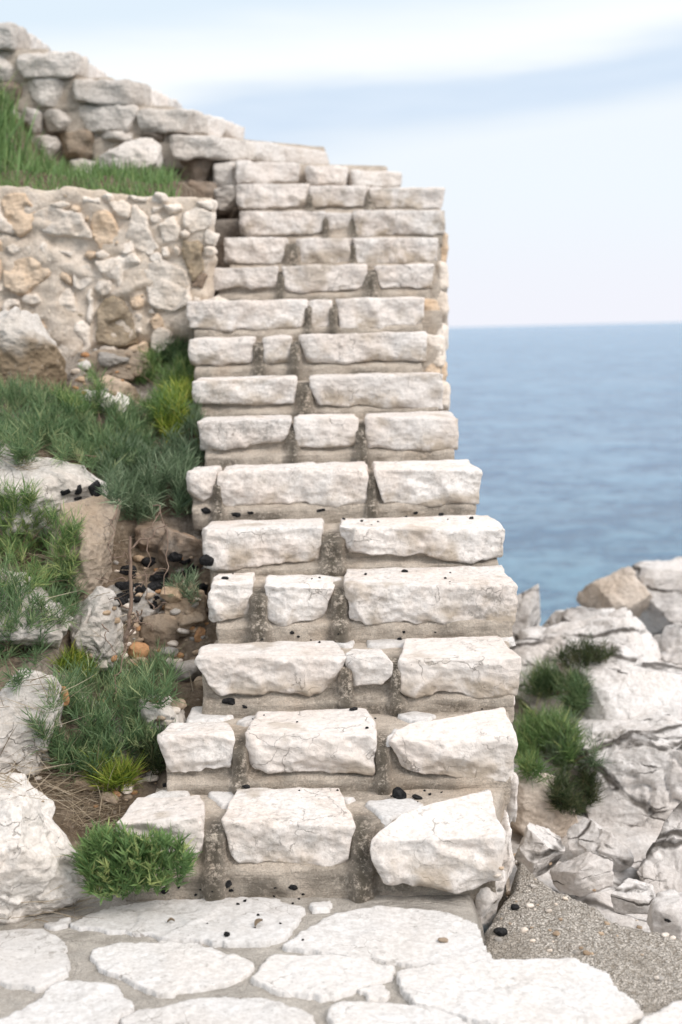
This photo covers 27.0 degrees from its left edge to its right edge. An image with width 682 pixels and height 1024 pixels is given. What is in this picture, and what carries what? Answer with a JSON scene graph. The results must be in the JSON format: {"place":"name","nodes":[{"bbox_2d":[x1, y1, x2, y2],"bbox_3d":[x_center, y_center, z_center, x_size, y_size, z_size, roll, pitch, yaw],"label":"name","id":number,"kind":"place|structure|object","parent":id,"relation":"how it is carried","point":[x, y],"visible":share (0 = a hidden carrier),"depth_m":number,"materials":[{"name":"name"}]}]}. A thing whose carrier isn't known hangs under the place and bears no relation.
{"place":"outdoors","nodes":[
{"label":"outdoors","id":0,"kind":"place"},
{"bbox_2d":[0,66,39,181],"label":"tall grass","id":1,"kind":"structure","parent":0,"point":[5,119],"depth_m":7.60,"materials":[{"name":"green plant"}]},
{"bbox_2d":[0,88,201,197],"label":"earth bank","id":2,"kind":"structure","parent":0,"point":[186,190],"depth_m":7.13,"materials":[{"name":"green plant"}]},
{"bbox_2d":[99,137,162,176],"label":"boulder","id":3,"kind":"object","parent":2,"relation":"on","point":[147,151],"visible":0.58,"depth_m":7.96,"materials":[{"name":"grey stone"}]},
{"bbox_2d":[0,349,231,881],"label":"hillside","id":4,"kind":"structure","parent":0,"point":[125,530],"depth_m":5.07,"materials":[{"name":"soil"}]},
{"bbox_2d":[0,542,61,694],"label":"samphire plant","id":5,"kind":"object","parent":4,"relation":"on","point":[9,649],"visible":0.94,"depth_m":4.66,"materials":[{"name":"green plant"}]},
{"bbox_2d":[0,668,63,776],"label":"boulder","id":6,"kind":"object","parent":4,"relation":"on","point":[9,720],"visible":0.69,"depth_m":4.34,"materials":[{"name":"stone"}]},
{"bbox_2d":[0,306,66,395],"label":"boulder","id":7,"kind":"object","parent":4,"relation":"on","point":[28,343],"visible":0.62,"depth_m":6.27,"materials":[{"name":"stone"}]},
{"bbox_2d":[0,568,73,649],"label":"boulder","id":8,"kind":"object","parent":4,"relation":"on","point":[59,634],"visible":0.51,"depth_m":4.72,"materials":[{"name":"stone"}]},
{"bbox_2d":[0,370,89,465],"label":"samphire plant","id":9,"kind":"object","parent":4,"relation":"on","point":[28,430],"visible":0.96,"depth_m":5.70,"materials":[{"name":"green plant"}]},
{"bbox_2d":[0,472,91,603],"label":"samphire plant","id":10,"kind":"object","parent":4,"relation":"on","point":[16,548],"visible":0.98,"depth_m":5.01,"materials":[{"name":"green plant"}]},
{"bbox_2d":[0,440,107,541],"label":"boulder","id":11,"kind":"object","parent":4,"relation":"on","point":[56,477],"visible":0.45,"depth_m":5.14,"materials":[{"name":"stone"}]},
{"bbox_2d":[75,484,81,494],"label":"charcoal lump","id":12,"kind":"object","parent":11,"relation":"on","point":[78,490],"visible":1,"depth_m":5.15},
{"bbox_2d":[25,552,88,629],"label":"samphire plant","id":13,"kind":"object","parent":4,"relation":"on","point":[65,599],"visible":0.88,"depth_m":4.86,"materials":[{"name":"green plant"}]},
{"bbox_2d":[61,686,69,705],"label":"loose stone","id":14,"kind":"object","parent":4,"relation":"on","point":[66,703],"visible":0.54,"depth_m":4.45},
{"bbox_2d":[42,637,106,678],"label":"samphire plant","id":15,"kind":"object","parent":4,"relation":"on","point":[78,654],"visible":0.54,"depth_m":4.77,"materials":[{"name":"green plant"}]},
{"bbox_2d":[74,376,84,381],"bbox_3d":[-1.208,-0.611,6.568,0.052,0.035,0.042,-1,7,0],"label":"stone chip","id":16,"kind":"object","parent":4,"relation":"on","point":[80,379],"visible":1,"depth_m":6.55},
{"bbox_2d":[46,359,114,420],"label":"samphire plant","id":17,"kind":"object","parent":4,"relation":"on","point":[69,395],"visible":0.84,"depth_m":5.94,"materials":[{"name":"green plant"}]},
{"bbox_2d":[45,495,120,607],"bbox_3d":[-0.944,0.184,5.155,0.282,0.495,0.389,-1,7,0],"label":"boulder","id":18,"kind":"object","parent":4,"relation":"on","point":[100,532],"visible":0.42,"depth_m":5.03,"materials":[{"name":"stone"}]},
{"bbox_2d":[88,480,101,496],"bbox_3d":[-0.892,-0.085,5.153,0.050,0.064,0.036,-7,9,-36],"label":"charcoal lump","id":19,"kind":"object","parent":18,"relation":"on","point":[92,487],"visible":0.9,"depth_m":5.14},
{"bbox_2d":[72,775,96,792],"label":"loose stone","id":20,"kind":"object","parent":4,"relation":"on","point":[77,781],"visible":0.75,"depth_m":4.34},
{"bbox_2d":[78,360,90,369],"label":"loose stone","id":21,"kind":"object","parent":4,"relation":"on","point":[85,362],"visible":0.75,"depth_m":6.76,"materials":[{"name":"stone"}]},
{"bbox_2d":[13,646,175,786],"bbox_3d":[-0.739,0.627,4.582,0.509,0.393,0.755,-1,7,0],"label":"samphire plant","id":22,"kind":"object","parent":4,"relation":"on","point":[103,726],"visible":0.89,"depth_m":4.45,"materials":[{"name":"green plant"}]},
{"bbox_2d":[69,586,123,669],"bbox_3d":[-0.858,0.404,4.943,0.184,0.283,0.259,-4,8,-21],"label":"boulder","id":23,"kind":"object","parent":4,"relation":"on","point":[95,608],"visible":0.81,"depth_m":4.84,"materials":[{"name":"stone"}]},
{"bbox_2d":[114,596,124,606],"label":"charcoal lump","id":24,"kind":"object","parent":23,"relation":"on","point":[121,599],"visible":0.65,"depth_m":4.91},
{"bbox_2d":[0,342,201,769],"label":"dead stems","id":25,"kind":"object","parent":4,"relation":"on","point":[60,608],"visible":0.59,"depth_m":4.81,"materials":[{"name":"plant"}]},
{"bbox_2d":[93,659,109,671],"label":"loose stone","id":26,"kind":"object","parent":4,"relation":"on","point":[104,666],"visible":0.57,"depth_m":4.86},
{"bbox_2d":[43,383,163,477],"bbox_3d":[-0.974,-0.316,5.637,0.478,0.388,1.066,-1,7,0],"label":"samphire plant","id":27,"kind":"object","parent":4,"relation":"on","point":[88,432],"visible":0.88,"depth_m":5.80,"materials":[{"name":"green plant"}]},
{"bbox_2d":[79,389,128,412],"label":"boulder","id":28,"kind":"object","parent":4,"relation":"on","point":[121,401],"visible":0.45,"depth_m":6.00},
{"bbox_2d":[100,791,118,804],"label":"loose stone","id":29,"kind":"object","parent":4,"relation":"on","point":[110,799],"visible":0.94,"depth_m":4.32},
{"bbox_2d":[72,743,148,798],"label":"samphire plant","id":30,"kind":"object","parent":4,"relation":"on","point":[117,780],"visible":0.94,"depth_m":4.33,"materials":[{"name":"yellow plant"}]},
{"bbox_2d":[0,186,228,361],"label":"retaining wall","id":31,"kind":"structure","parent":4,"relation":"on","point":[83,270],"depth_m":6.88,"materials":[{"name":"beige stone"}]},
{"bbox_2d":[94,375,139,400],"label":"boulder","id":32,"kind":"object","parent":4,"relation":"on","point":[118,385],"visible":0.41,"depth_m":6.40,"materials":[{"name":"beige stone"}]},
{"bbox_2d":[83,349,152,380],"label":"boulder","id":33,"kind":"object","parent":4,"relation":"on","point":[124,373],"visible":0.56,"depth_m":6.76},
{"bbox_2d":[98,352,129,368],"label":"loose stone","id":34,"kind":"object","parent":33,"relation":"on","point":[108,360],"visible":0.99,"depth_m":6.72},
{"bbox_2d":[118,784,133,793],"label":"loose stone","id":35,"kind":"object","parent":4,"relation":"on","point":[128,792],"visible":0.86,"depth_m":4.34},
{"bbox_2d":[119,565,136,575],"bbox_3d":[-0.796,0.222,5.320,0.065,0.049,0.051,-1,7,0],"label":"charcoal lump","id":36,"kind":"object","parent":4,"relation":"on","point":[124,570],"visible":0.78,"depth_m":5.30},
{"bbox_2d":[96,504,168,693],"bbox_3d":[-0.695,0.279,4.772,0.246,0.553,0.502,-1,7,0],"label":"dead shrub","id":37,"kind":"object","parent":4,"relation":"on","point":[128,633],"visible":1,"depth_m":4.77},
{"bbox_2d":[107,585,165,623],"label":"boulder","id":38,"kind":"object","parent":4,"relation":"on","point":[143,602],"visible":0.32,"depth_m":5.11,"materials":[{"name":"grey stone"}]},
{"bbox_2d":[147,582,160,590],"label":"charcoal lump","id":39,"kind":"object","parent":38,"relation":"on","point":[153,586],"visible":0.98,"depth_m":5.15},
{"bbox_2d":[127,642,149,657],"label":"loose stone","id":40,"kind":"object","parent":4,"relation":"on","point":[136,646],"visible":0.81,"depth_m":4.98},
{"bbox_2d":[133,555,143,561],"bbox_3d":[-0.768,0.176,5.400,0.046,0.028,0.036,-1,7,0],"label":"stone chip","id":41,"kind":"object","parent":4,"relation":"on","point":[137,558],"visible":1,"depth_m":5.39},
{"bbox_2d":[90,422,204,526],"bbox_3d":[-0.750,-0.136,5.495,0.494,0.394,1.088,-1,7,0],"label":"samphire plant","id":42,"kind":"object","parent":4,"relation":"on","point":[144,480],"visible":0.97,"depth_m":5.60,"materials":[{"name":"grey plant"}]},
{"bbox_2d":[127,721,168,777],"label":"samphire plant","id":43,"kind":"object","parent":4,"relation":"on","point":[155,761],"visible":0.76,"depth_m":4.39,"materials":[{"name":"green plant"}]},
{"bbox_2d":[141,557,155,567],"bbox_3d":[-0.727,0.192,5.388,0.060,0.045,0.047,-1,7,0],"label":"charcoal lump","id":44,"kind":"object","parent":4,"relation":"on","point":[145,561],"visible":0.91,"depth_m":5.37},
{"bbox_2d":[142,775,158,781],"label":"loose stone","id":45,"kind":"object","parent":4,"relation":"on","point":[152,778],"visible":0.94,"depth_m":4.39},
{"bbox_2d":[134,521,169,552],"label":"boulder","id":46,"kind":"object","parent":4,"relation":"on","point":[154,541],"visible":0.56,"depth_m":5.39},
{"bbox_2d":[123,637,188,709],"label":"samphire plant","id":47,"kind":"object","parent":4,"relation":"on","point":[167,670],"visible":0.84,"depth_m":4.59,"materials":[{"name":"green plant"}]},
{"bbox_2d":[132,696,185,730],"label":"boulder","id":48,"kind":"object","parent":4,"relation":"on","point":[167,712],"visible":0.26,"depth_m":4.51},
{"bbox_2d":[170,698,186,709],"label":"loose stone","id":49,"kind":"object","parent":48,"relation":"on","point":[181,706],"visible":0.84,"depth_m":4.56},
{"bbox_2d":[140,613,179,644],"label":"loose stone","id":50,"kind":"object","parent":4,"relation":"on","point":[164,627],"visible":0.65,"depth_m":5.08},
{"bbox_2d":[141,608,156,617],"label":"loose stone","id":51,"kind":"object","parent":50,"relation":"on","point":[147,611],"visible":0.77,"depth_m":5.12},
{"bbox_2d":[170,608,180,614],"bbox_3d":[-0.594,0.356,5.101,0.041,0.026,0.033,-1,7,0],"label":"stone chip","id":52,"kind":"object","parent":50,"relation":"on","point":[175,611],"visible":1,"depth_m":5.09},
{"bbox_2d":[153,572,168,579],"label":"charcoal lump","id":53,"kind":"object","parent":4,"relation":"on","point":[161,577],"visible":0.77,"depth_m":5.34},
{"bbox_2d":[131,344,195,423],"bbox_3d":[-0.783,-0.615,6.507,0.404,0.381,1.224,-3,7,-10],"label":"samphire plant","id":54,"kind":"object","parent":4,"relation":"on","point":[181,366],"visible":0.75,"depth_m":6.70,"materials":[{"name":"green plant"}]},
{"bbox_2d":[156,646,178,656],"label":"loose stone","id":55,"kind":"object","parent":4,"relation":"on","point":[172,649],"visible":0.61,"depth_m":5.02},
{"bbox_2d":[150,330,191,365],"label":"samphire plant","id":56,"kind":"object","parent":4,"relation":"on","point":[178,346],"visible":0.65,"depth_m":6.94,"materials":[{"name":"green plant"}]},
{"bbox_2d":[167,640,177,646],"bbox_3d":[-0.604,0.472,5.096,0.044,0.026,0.036,-1,7,0],"label":"stone chip","id":57,"kind":"object","parent":4,"relation":"on","point":[173,643],"visible":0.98,"depth_m":5.08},
{"bbox_2d":[147,371,199,445],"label":"samphire plant","id":58,"kind":"object","parent":4,"relation":"on","point":[181,387],"visible":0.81,"depth_m":6.02,"materials":[{"name":"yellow plant"}]},
{"bbox_2d":[157,527,202,574],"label":"boulder","id":59,"kind":"object","parent":4,"relation":"on","point":[186,545],"visible":0.77,"depth_m":5.32,"materials":[{"name":"stone"}]},
{"bbox_2d":[168,551,182,561],"bbox_3d":[-0.618,0.165,5.301,0.055,0.040,0.045,-1,7,0],"label":"charcoal lump","id":60,"kind":"object","parent":59,"relation":"on","point":[174,556],"visible":1,"depth_m":5.29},
{"bbox_2d":[176,628,189,633],"bbox_3d":[-0.567,0.423,5.102,0.050,0.027,0.039,-1,7,0],"label":"stone chip","id":61,"kind":"object","parent":4,"relation":"on","point":[182,631],"visible":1,"depth_m":5.09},
{"bbox_2d":[162,562,204,603],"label":"samphire plant","id":62,"kind":"object","parent":4,"relation":"on","point":[193,576],"visible":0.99,"depth_m":5.10,"materials":[{"name":"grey plant"}]},
{"bbox_2d":[165,581,207,636],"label":"boulder","id":63,"kind":"object","parent":4,"relation":"on","point":[183,605],"visible":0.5,"depth_m":5.10,"materials":[{"name":"beige stone"}]},
{"bbox_2d":[160,586,182,602],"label":"loose stone","id":64,"kind":"object","parent":63,"relation":"on","point":[172,598],"visible":0.94,"depth_m":5.09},
{"bbox_2d":[173,659,201,681],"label":"loose stone","id":65,"kind":"object","parent":4,"relation":"on","point":[191,668],"visible":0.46,"depth_m":4.86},
{"bbox_2d":[175,396,208,465],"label":"samphire plant","id":66,"kind":"object","parent":4,"relation":"on","point":[189,424],"visible":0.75,"depth_m":5.99,"materials":[{"name":"green plant"}]},
{"bbox_2d":[178,611,205,627],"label":"loose stone","id":67,"kind":"object","parent":4,"relation":"on","point":[194,618],"visible":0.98,"depth_m":5.08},
{"bbox_2d":[193,676,202,688],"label":"loose stone","id":68,"kind":"object","parent":4,"relation":"on","point":[198,684],"visible":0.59,"depth_m":4.81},
{"bbox_2d":[193,590,206,608],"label":"loose stone","id":69,"kind":"object","parent":4,"relation":"on","point":[202,602],"visible":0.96,"depth_m":5.11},
{"bbox_2d":[194,626,205,641],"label":"loose stone","id":70,"kind":"object","parent":4,"relation":"on","point":[200,631],"visible":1,"depth_m":5.07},
{"bbox_2d":[0,22,520,934],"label":"stone staircase","id":71,"kind":"structure","parent":4,"relation":"on","point":[318,348],"depth_m":5.15,"materials":[{"name":"white stone"}]},
{"bbox_2d":[201,507,210,513],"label":"charcoal lump","id":72,"kind":"object","parent":71,"relation":"on","point":[205,510],"visible":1,"depth_m":5.44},
{"bbox_2d":[199,554,213,565],"bbox_3d":[-0.483,0.171,5.152,0.063,0.047,0.052,-1,7,0],"label":"charcoal lump","id":73,"kind":"object","parent":71,"relation":"on","point":[206,560],"visible":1,"depth_m":5.13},
{"bbox_2d":[222,698,234,704],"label":"charcoal lump","id":74,"kind":"object","parent":71,"relation":"on","point":[230,701],"visible":1,"depth_m":4.55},
{"bbox_2d":[392,787,406,798],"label":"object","id":75,"kind":"object","parent":71,"relation":"on","point":[398,793],"visible":1,"depth_m":4.16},
{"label":"charcoal lump","id":76,"kind":"object","parent":4,"relation":"on","visible":0},
{"bbox_2d":[197,583,207,594],"bbox_3d":[-0.508,0.285,5.269,0.063,0.048,0.052,-1,7,0],"label":"charcoal lump","id":77,"kind":"object","parent":76,"relation":"on","point":[203,586],"visible":0.53,"depth_m":5.25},
{"bbox_3d":[-0.764,0.346,5.081,0.040,0.027,0.033,-1,7,0],"label":"stone chip","id":78,"kind":"object","parent":4,"relation":"on","visible":0},
{"bbox_3d":[-0.767,0.337,5.080,0.046,0.026,0.037,-1,7,0],"label":"stone chip","id":79,"kind":"object","parent":78,"relation":"on","visible":0},
{"bbox_2d":[116,591,134,603],"bbox_3d":[-0.773,0.304,5.085,0.066,0.050,0.046,-5,8,-23],"label":"charcoal lump","id":80,"kind":"object","parent":79,"relation":"on","point":[125,596],"visible":0.56,"depth_m":5.06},
{"bbox_2d":[120,581,133,591],"bbox_3d":[-0.767,0.269,5.078,0.053,0.044,0.045,-5,8,-24],"label":"charcoal lump","id":81,"kind":"object","parent":80,"relation":"on","point":[125,586],"visible":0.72,"depth_m":5.06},
{"bbox_2d":[0,888,681,1023],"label":"landing","id":82,"kind":"object","parent":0,"point":[384,959],"visible":0.99,"depth_m":3.50,"materials":[{"name":"stone"}]},
{"bbox_2d":[0,772,89,924],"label":"boulder","id":83,"kind":"object","parent":82,"relation":"on","point":[34,839],"visible":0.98,"depth_m":3.82,"materials":[{"name":"stone"}]},
{"bbox_2d":[0,724,147,926],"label":"dry grass","id":84,"kind":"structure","parent":82,"relation":"on","point":[74,802],"depth_m":4.28,"materials":[{"name":"plant"}]},
{"bbox_2d":[59,816,202,904],"bbox_3d":[-0.565,0.935,3.844,0.382,0.259,0.202,-1,7,0],"label":"samphire plant","id":85,"kind":"object","parent":82,"relation":"on","point":[129,863],"visible":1,"depth_m":3.81,"materials":[{"name":"green plant"}]},
{"bbox_2d":[0,0,681,326],"label":"sky","id":86,"kind":"structure","parent":0,"point":[550,130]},
{"bbox_2d":[446,322,681,625],"bbox_3d":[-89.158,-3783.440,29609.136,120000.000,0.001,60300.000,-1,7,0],"label":"sea","id":87,"kind":"structure","parent":0,"point":[570,442],"depth_m":79.69,"materials":[{"name":"liquid"}]},
{"bbox_2d":[484,862,681,1012],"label":"gravel ground","id":88,"kind":"structure","parent":0,"point":[626,966],"depth_m":3.76,"materials":[{"name":"gravel"}]},
{"bbox_2d":[493,927,507,936],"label":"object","id":89,"kind":"object","parent":88,"relation":"on","point":[500,931],"visible":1,"depth_m":3.83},
{"bbox_2d":[509,699,660,931],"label":"rocky shore","id":90,"kind":"structure","parent":0,"point":[637,841],"depth_m":5.36,"materials":[{"name":"stone"}]},
{"bbox_2d":[512,584,540,635],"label":"boulder","id":91,"kind":"object","parent":90,"relation":"on","point":[528,612],"visible":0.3,"depth_m":7.98,"materials":[{"name":"stone"}]},
{"bbox_2d":[514,823,564,876],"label":"boulder","id":92,"kind":"object","parent":90,"relation":"on","point":[540,849],"visible":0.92,"depth_m":4.98,"materials":[{"name":"stone"}]},
{"bbox_2d":[510,770,577,837],"bbox_3d":[0.803,1.195,5.749,0.312,0.340,0.334,-1,7,0],"label":"boulder","id":93,"kind":"object","parent":90,"relation":"on","point":[533,807],"visible":0.41,"depth_m":5.59,"materials":[{"name":"stone"}]},
{"bbox_2d":[513,698,590,790],"bbox_3d":[0.845,0.997,6.289,0.449,0.436,1.612,-1,7,0],"label":"samphire plant","id":94,"kind":"object","parent":90,"relation":"on","point":[532,734],"visible":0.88,"depth_m":6.02,"materials":[{"name":"green plant"}]},
{"bbox_2d":[515,652,597,721],"bbox_3d":[0.975,0.836,6.741,0.426,0.432,1.025,-1,7,0],"label":"samphire plant","id":95,"kind":"object","parent":90,"relation":"on","point":[547,679],"visible":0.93,"depth_m":6.78,"materials":[{"name":"green plant"}]},
{"bbox_2d":[541,747,608,816],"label":"samphire plant","id":96,"kind":"object","parent":90,"relation":"on","point":[568,797],"visible":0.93,"depth_m":5.62,"materials":[{"name":"green plant"}]},
{"bbox_2d":[542,606,614,627],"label":"boulder","id":97,"kind":"object","parent":90,"relation":"on","point":[577,613],"visible":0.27,"depth_m":7.66,"materials":[{"name":"stone"}]},
{"bbox_2d":[550,852,613,896],"bbox_3d":[0.852,1.257,4.972,0.200,0.150,0.175,-5,8,-27],"label":"boulder","id":98,"kind":"object","parent":90,"relation":"on","point":[579,875],"visible":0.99,"depth_m":4.91,"materials":[{"name":"stone"}]},
{"bbox_2d":[510,607,661,718],"bbox_3d":[1.221,0.867,7.181,0.912,0.737,0.734,-1,7,0],"label":"boulder","id":99,"kind":"object","parent":90,"relation":"on","point":[625,627],"visible":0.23,"depth_m":7.04,"materials":[{"name":"stone"}]},
{"bbox_2d":[548,632,619,670],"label":"samphire plant","id":100,"kind":"object","parent":99,"relation":"on","point":[585,653],"visible":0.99,"depth_m":6.54,"materials":[{"name":"green plant"}]},
{"bbox_2d":[516,710,681,777],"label":"boulder","id":101,"kind":"object","parent":90,"relation":"on","point":[644,721],"visible":0.23,"depth_m":6.14,"materials":[{"name":"stone"}]},
{"bbox_2d":[542,707,610,772],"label":"samphire plant","id":102,"kind":"object","parent":101,"relation":"on","point":[591,758],"visible":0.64,"depth_m":5.95,"materials":[{"name":"green plant"}]},
{"bbox_2d":[567,817,633,871],"bbox_3d":[0.970,1.278,5.358,0.226,0.214,0.231,-1,7,0],"label":"boulder","id":103,"kind":"object","parent":90,"relation":"on","point":[584,834],"visible":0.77,"depth_m":5.29,"materials":[{"name":"stone"}]},
{"bbox_2d":[576,566,652,617],"bbox_3d":[1.627,0.525,8.440,0.432,0.428,0.439,-1,7,0],"label":"boulder","id":104,"kind":"object","parent":90,"relation":"on","point":[621,588],"visible":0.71,"depth_m":8.30,"materials":[{"name":"stone"}]},
{"bbox_2d":[558,662,681,720],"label":"boulder","id":105,"kind":"object","parent":90,"relation":"on","point":[634,691],"visible":0.53,"depth_m":6.31,"materials":[{"name":"stone"}]},
{"bbox_2d":[557,642,638,680],"bbox_3d":[1.192,0.716,6.597,0.360,0.188,0.278,-1,7,0],"label":"boulder","id":106,"kind":"object","parent":105,"relation":"on","point":[627,657],"visible":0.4,"depth_m":6.51,"materials":[{"name":"stone"}]},
{"bbox_2d":[583,724,681,828],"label":"boulder","id":107,"kind":"object","parent":90,"relation":"on","point":[642,770],"visible":0.71,"depth_m":5.79,"materials":[{"name":"stone"}]},
{"bbox_2d":[610,878,655,913],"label":"boulder","id":108,"kind":"object","parent":90,"relation":"on","point":[631,896],"visible":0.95,"depth_m":4.71,"materials":[{"name":"stone"}]},
{"bbox_2d":[631,556,681,636],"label":"boulder","id":109,"kind":"object","parent":90,"relation":"on","point":[661,581],"visible":0.5,"depth_m":8.44,"materials":[{"name":"stone"}]},
{"bbox_2d":[637,801,681,893],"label":"boulder","id":110,"kind":"object","parent":90,"relation":"on","point":[660,869],"visible":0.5,"depth_m":5.13,"materials":[{"name":"stone"}]},
{"bbox_2d":[646,889,681,940],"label":"boulder","id":111,"kind":"object","parent":90,"relation":"on","point":[666,904],"visible":0.9,"depth_m":4.49,"materials":[{"name":"stone"}]},
{"bbox_2d":[653,623,681,666],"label":"boulder","id":112,"kind":"object","parent":90,"relation":"on","point":[669,640],"visible":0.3,"depth_m":7.25,"materials":[{"name":"stone"}]},
{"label":"charcoal lump","id":113,"kind":"object","parent":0,"visible":0},
{"bbox_2d":[134,583,145,592],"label":"charcoal lump","id":114,"kind":"object","parent":113,"relation":"on","point":[139,589],"visible":0.84,"depth_m":5.09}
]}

